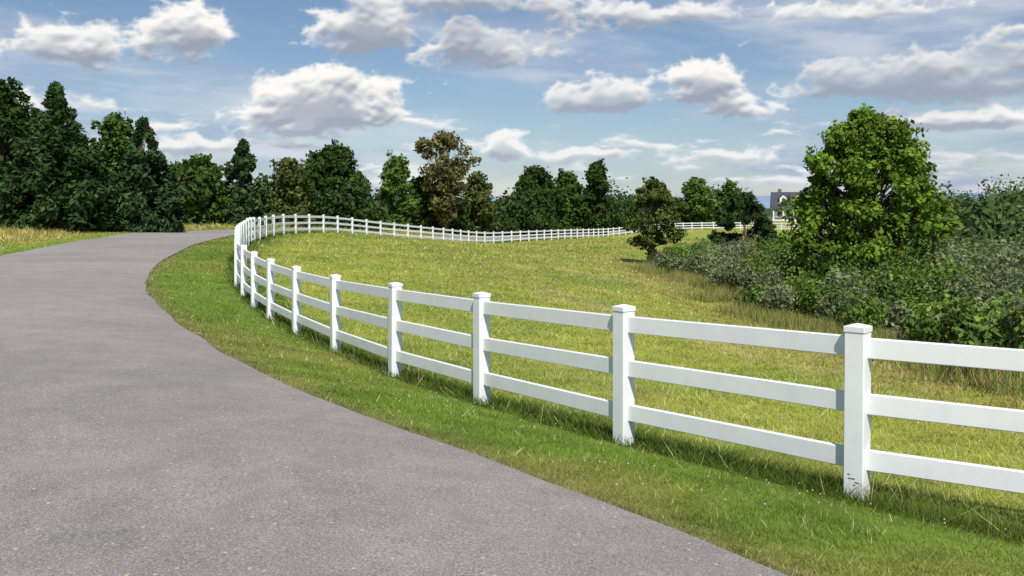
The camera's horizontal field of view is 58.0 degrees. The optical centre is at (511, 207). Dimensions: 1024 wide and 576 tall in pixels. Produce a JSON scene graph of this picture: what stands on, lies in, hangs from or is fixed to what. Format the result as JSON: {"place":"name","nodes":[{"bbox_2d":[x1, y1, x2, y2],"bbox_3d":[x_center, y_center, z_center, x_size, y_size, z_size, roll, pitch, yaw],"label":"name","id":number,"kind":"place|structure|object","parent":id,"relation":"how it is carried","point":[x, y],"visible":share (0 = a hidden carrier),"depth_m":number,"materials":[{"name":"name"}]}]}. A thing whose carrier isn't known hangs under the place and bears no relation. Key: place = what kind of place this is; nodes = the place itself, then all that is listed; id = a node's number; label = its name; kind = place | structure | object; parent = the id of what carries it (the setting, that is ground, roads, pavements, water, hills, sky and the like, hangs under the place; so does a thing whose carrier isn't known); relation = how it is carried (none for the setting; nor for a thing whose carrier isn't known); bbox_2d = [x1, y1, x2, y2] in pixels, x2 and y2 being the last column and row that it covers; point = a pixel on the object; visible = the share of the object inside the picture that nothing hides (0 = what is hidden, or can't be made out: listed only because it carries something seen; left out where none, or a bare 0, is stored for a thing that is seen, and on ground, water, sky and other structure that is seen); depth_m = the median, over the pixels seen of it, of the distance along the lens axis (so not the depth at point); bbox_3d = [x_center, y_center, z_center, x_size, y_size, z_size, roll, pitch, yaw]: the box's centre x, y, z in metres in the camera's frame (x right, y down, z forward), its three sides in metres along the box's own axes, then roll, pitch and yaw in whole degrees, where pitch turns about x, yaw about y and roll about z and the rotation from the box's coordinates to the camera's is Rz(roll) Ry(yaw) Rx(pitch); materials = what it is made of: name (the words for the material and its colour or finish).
{"place":"outdoors","nodes":[
{"label":"outdoors","id":0,"kind":"place"},
{"bbox_2d":[0,230,787,575],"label":"road","id":1,"kind":"structure","parent":0,"point":[142,432],"depth_m":5.59,"materials":[{"name":"grey asphalt"}]},
{"bbox_2d":[0,0,1023,195],"bbox_3d":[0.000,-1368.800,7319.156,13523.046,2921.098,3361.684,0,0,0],"label":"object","id":2,"kind":"structure","parent":0,"point":[924,52],"depth_m":8588.36,"materials":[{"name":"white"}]},
{"bbox_2d":[0,208,1023,575],"bbox_3d":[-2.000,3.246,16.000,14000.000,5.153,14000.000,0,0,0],"label":"ground","id":3,"kind":"structure","parent":0,"point":[704,232],"depth_m":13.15,"materials":[{"name":"green plant"}]},
{"bbox_2d":[0,105,24,209],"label":"cedar tree","id":4,"kind":"object","parent":3,"relation":"on","point":[5,132],"visible":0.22,"depth_m":56.81,"materials":[{"name":"green plant"}]},
{"bbox_2d":[0,76,35,166],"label":"hardwood tree","id":5,"kind":"object","parent":3,"relation":"on","point":[10,93],"visible":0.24,"depth_m":61.64,"materials":[{"name":"green plant"}]},
{"bbox_2d":[0,81,121,232],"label":"cedar tree","id":6,"kind":"object","parent":3,"relation":"on","point":[51,150],"visible":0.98,"depth_m":53.61,"materials":[{"name":"green plant"}]},
{"bbox_2d":[73,111,155,182],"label":"hardwood tree","id":7,"kind":"object","parent":3,"relation":"on","point":[113,141],"visible":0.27,"depth_m":66.97,"materials":[{"name":"green plant"}]},
{"bbox_2d":[108,115,187,232],"bbox_3d":[-23.574,-1.377,58.877,5.550,9.017,5.872,0,0,0],"label":"cedar tree","id":8,"kind":"object","parent":3,"relation":"on","point":[138,208],"visible":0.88,"depth_m":58.13,"materials":[{"name":"green plant"}]},
{"bbox_2d":[180,153,241,225],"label":"hardwood tree","id":9,"kind":"object","parent":3,"relation":"on","point":[209,171],"visible":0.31,"depth_m":83.40,"materials":[{"name":"green plant"}]},
{"bbox_2d":[210,138,277,227],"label":"cedar tree","id":10,"kind":"object","parent":3,"relation":"on","point":[255,203],"visible":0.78,"depth_m":85.53,"materials":[{"name":"green plant"}]},
{"bbox_2d":[267,157,315,227],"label":"hardwood tree","id":11,"kind":"object","parent":3,"relation":"on","point":[289,177],"visible":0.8,"depth_m":90.99,"materials":[{"name":"green plant"}]},
{"bbox_2d":[297,138,371,227],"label":"hardwood tree","id":12,"kind":"object","parent":3,"relation":"on","point":[334,156],"visible":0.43,"depth_m":105.29,"materials":[{"name":"green plant"}]},
{"bbox_2d":[9,160,758,236],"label":"distant treeline","id":13,"kind":"object","parent":3,"relation":"on","point":[512,215],"visible":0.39,"depth_m":114.51,"materials":[{"name":"green plant"}]},
{"bbox_2d":[376,149,420,229],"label":"hardwood tree","id":14,"kind":"object","parent":3,"relation":"on","point":[396,168],"visible":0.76,"depth_m":111.17,"materials":[{"name":"green plant"}]},
{"bbox_2d":[407,175,434,230],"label":"hardwood tree","id":15,"kind":"object","parent":3,"relation":"on","point":[413,183],"visible":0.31,"depth_m":117.04,"materials":[{"name":"green plant"}]},
{"bbox_2d":[413,129,481,233],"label":"tall hardwood tree","id":16,"kind":"object","parent":3,"relation":"on","point":[447,189],"visible":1,"depth_m":113.06,"materials":[{"name":"green plant"}]},
{"bbox_2d":[461,170,500,235],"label":"hardwood tree","id":17,"kind":"object","parent":3,"relation":"on","point":[477,199],"visible":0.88,"depth_m":121.12,"materials":[{"name":"green plant"}]},
{"bbox_2d":[506,164,567,235],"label":"hardwood tree","id":18,"kind":"object","parent":3,"relation":"on","point":[538,177],"visible":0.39,"depth_m":140.25,"materials":[{"name":"green plant"}]},
{"bbox_2d":[553,168,591,234],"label":"hardwood tree","id":19,"kind":"object","parent":3,"relation":"on","point":[570,184],"visible":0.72,"depth_m":144.34,"materials":[{"name":"green plant"}]},
{"bbox_2d":[578,157,613,234],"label":"hardwood tree","id":20,"kind":"object","parent":3,"relation":"on","point":[596,199],"visible":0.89,"depth_m":144.85,"materials":[{"name":"green plant"}]},
{"bbox_2d":[204,286,1005,529],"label":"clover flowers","id":21,"kind":"object","parent":3,"relation":"on","point":[519,420],"visible":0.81,"depth_m":9.48,"materials":[{"name":"white plant"}]},
{"bbox_2d":[234,214,1023,500],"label":"white rail fence","id":22,"kind":"object","parent":3,"relation":"on","point":[857,402],"visible":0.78,"depth_m":8.20,"materials":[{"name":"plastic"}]},
{"bbox_2d":[645,247,660,262],"bbox_3d":[9.264,3.134,59.428,1.263,1.261,2.579,0,0,39],"label":"shrub","id":23,"kind":"object","parent":3,"relation":"on","point":[651,253],"visible":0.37,"depth_m":59.06,"materials":[{"name":"green plant"}]},
{"bbox_2d":[621,176,687,250],"bbox_3d":[9.399,0.986,59.759,4.562,6.041,3.648,0,0,-28],"label":"tree","id":24,"kind":"object","parent":3,"relation":"on","point":[651,194],"visible":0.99,"depth_m":59.58,"materials":[{"name":"green plant"}]},
{"bbox_2d":[629,179,687,228],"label":"hardwood tree","id":25,"kind":"object","parent":3,"relation":"on","point":[671,204],"visible":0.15,"depth_m":169.35,"materials":[{"name":"green plant"}]},
{"bbox_2d":[677,177,720,227],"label":"hardwood tree","id":26,"kind":"object","parent":3,"relation":"on","point":[699,208],"visible":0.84,"depth_m":173.08,"materials":[{"name":"green plant"}]},
{"bbox_2d":[712,178,742,226],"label":"hardwood tree","id":27,"kind":"object","parent":3,"relation":"on","point":[728,187],"visible":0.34,"depth_m":181.18,"materials":[{"name":"green plant"}]},
{"bbox_2d":[706,191,778,248],"bbox_3d":[15.954,1.971,63.106,5.227,6.133,5.622,0,0,0],"label":"cedar tree","id":28,"kind":"object","parent":3,"relation":"on","point":[762,227],"visible":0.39,"depth_m":62.72,"materials":[{"name":"green plant"}]},
{"bbox_2d":[772,210,795,220],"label":"porch","id":29,"kind":"object","parent":3,"relation":"on","point":[773,219],"visible":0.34,"depth_m":207.18,"materials":[{"name":"white wood"}]},
{"bbox_2d":[614,260,1023,408],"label":"tall weeds","id":30,"kind":"object","parent":3,"relation":"on","point":[981,376],"visible":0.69,"depth_m":24.48,"materials":[{"name":"green plant"}]},
{"bbox_2d":[648,218,1023,348],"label":"brush thicket","id":31,"kind":"object","parent":3,"relation":"on","point":[776,297],"visible":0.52,"depth_m":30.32,"materials":[{"name":"green plant"}]},
{"bbox_2d":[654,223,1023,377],"bbox_3d":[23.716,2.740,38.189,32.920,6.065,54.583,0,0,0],"label":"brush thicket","id":32,"kind":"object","parent":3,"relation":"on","point":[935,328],"visible":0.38,"depth_m":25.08,"materials":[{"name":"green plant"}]},
{"bbox_2d":[774,103,962,303],"bbox_3d":[13.349,0.079,35.025,6.260,8.120,6.570,0,0,0],"label":"leafy tree","id":33,"kind":"object","parent":3,"relation":"on","point":[859,153],"visible":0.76,"depth_m":33.99,"materials":[{"name":"green plant"}]},
{"bbox_2d":[791,263,950,328],"bbox_3d":[11.793,3.042,31.455,5.112,2.262,7.864,0,0,39],"label":"shrub","id":34,"kind":"object","parent":3,"relation":"on","point":[806,296],"visible":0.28,"depth_m":29.67,"materials":[{"name":"green plant"}]},
{"bbox_2d":[840,170,1023,253],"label":"distant treeline","id":35,"kind":"object","parent":3,"relation":"on","point":[1003,212],"visible":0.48,"depth_m":68.21,"materials":[{"name":"green plant"}]},
{"bbox_2d":[371,193,1018,207],"bbox_3d":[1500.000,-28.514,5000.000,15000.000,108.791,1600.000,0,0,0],"label":"hills","id":36,"kind":"structure","parent":0,"point":[764,200],"depth_m":4989.53,"materials":[{"name":"green plant"}]},
{"bbox_2d":[772,194,797,219],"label":"walls","id":37,"kind":"structure","parent":0,"point":[775,213],"depth_m":209.57,"materials":[{"name":"white"}]},
{"bbox_2d":[772,199,790,216],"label":"windows","id":38,"kind":"structure","parent":37,"relation":"attached to","point":[779,213],"depth_m":209.37,"materials":[{"name":"glass"}]},
{"bbox_2d":[770,192,823,209],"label":"roof","id":39,"kind":"structure","parent":37,"relation":"on","point":[775,199],"depth_m":211.26,"materials":[{"name":"stone"}]}
]}

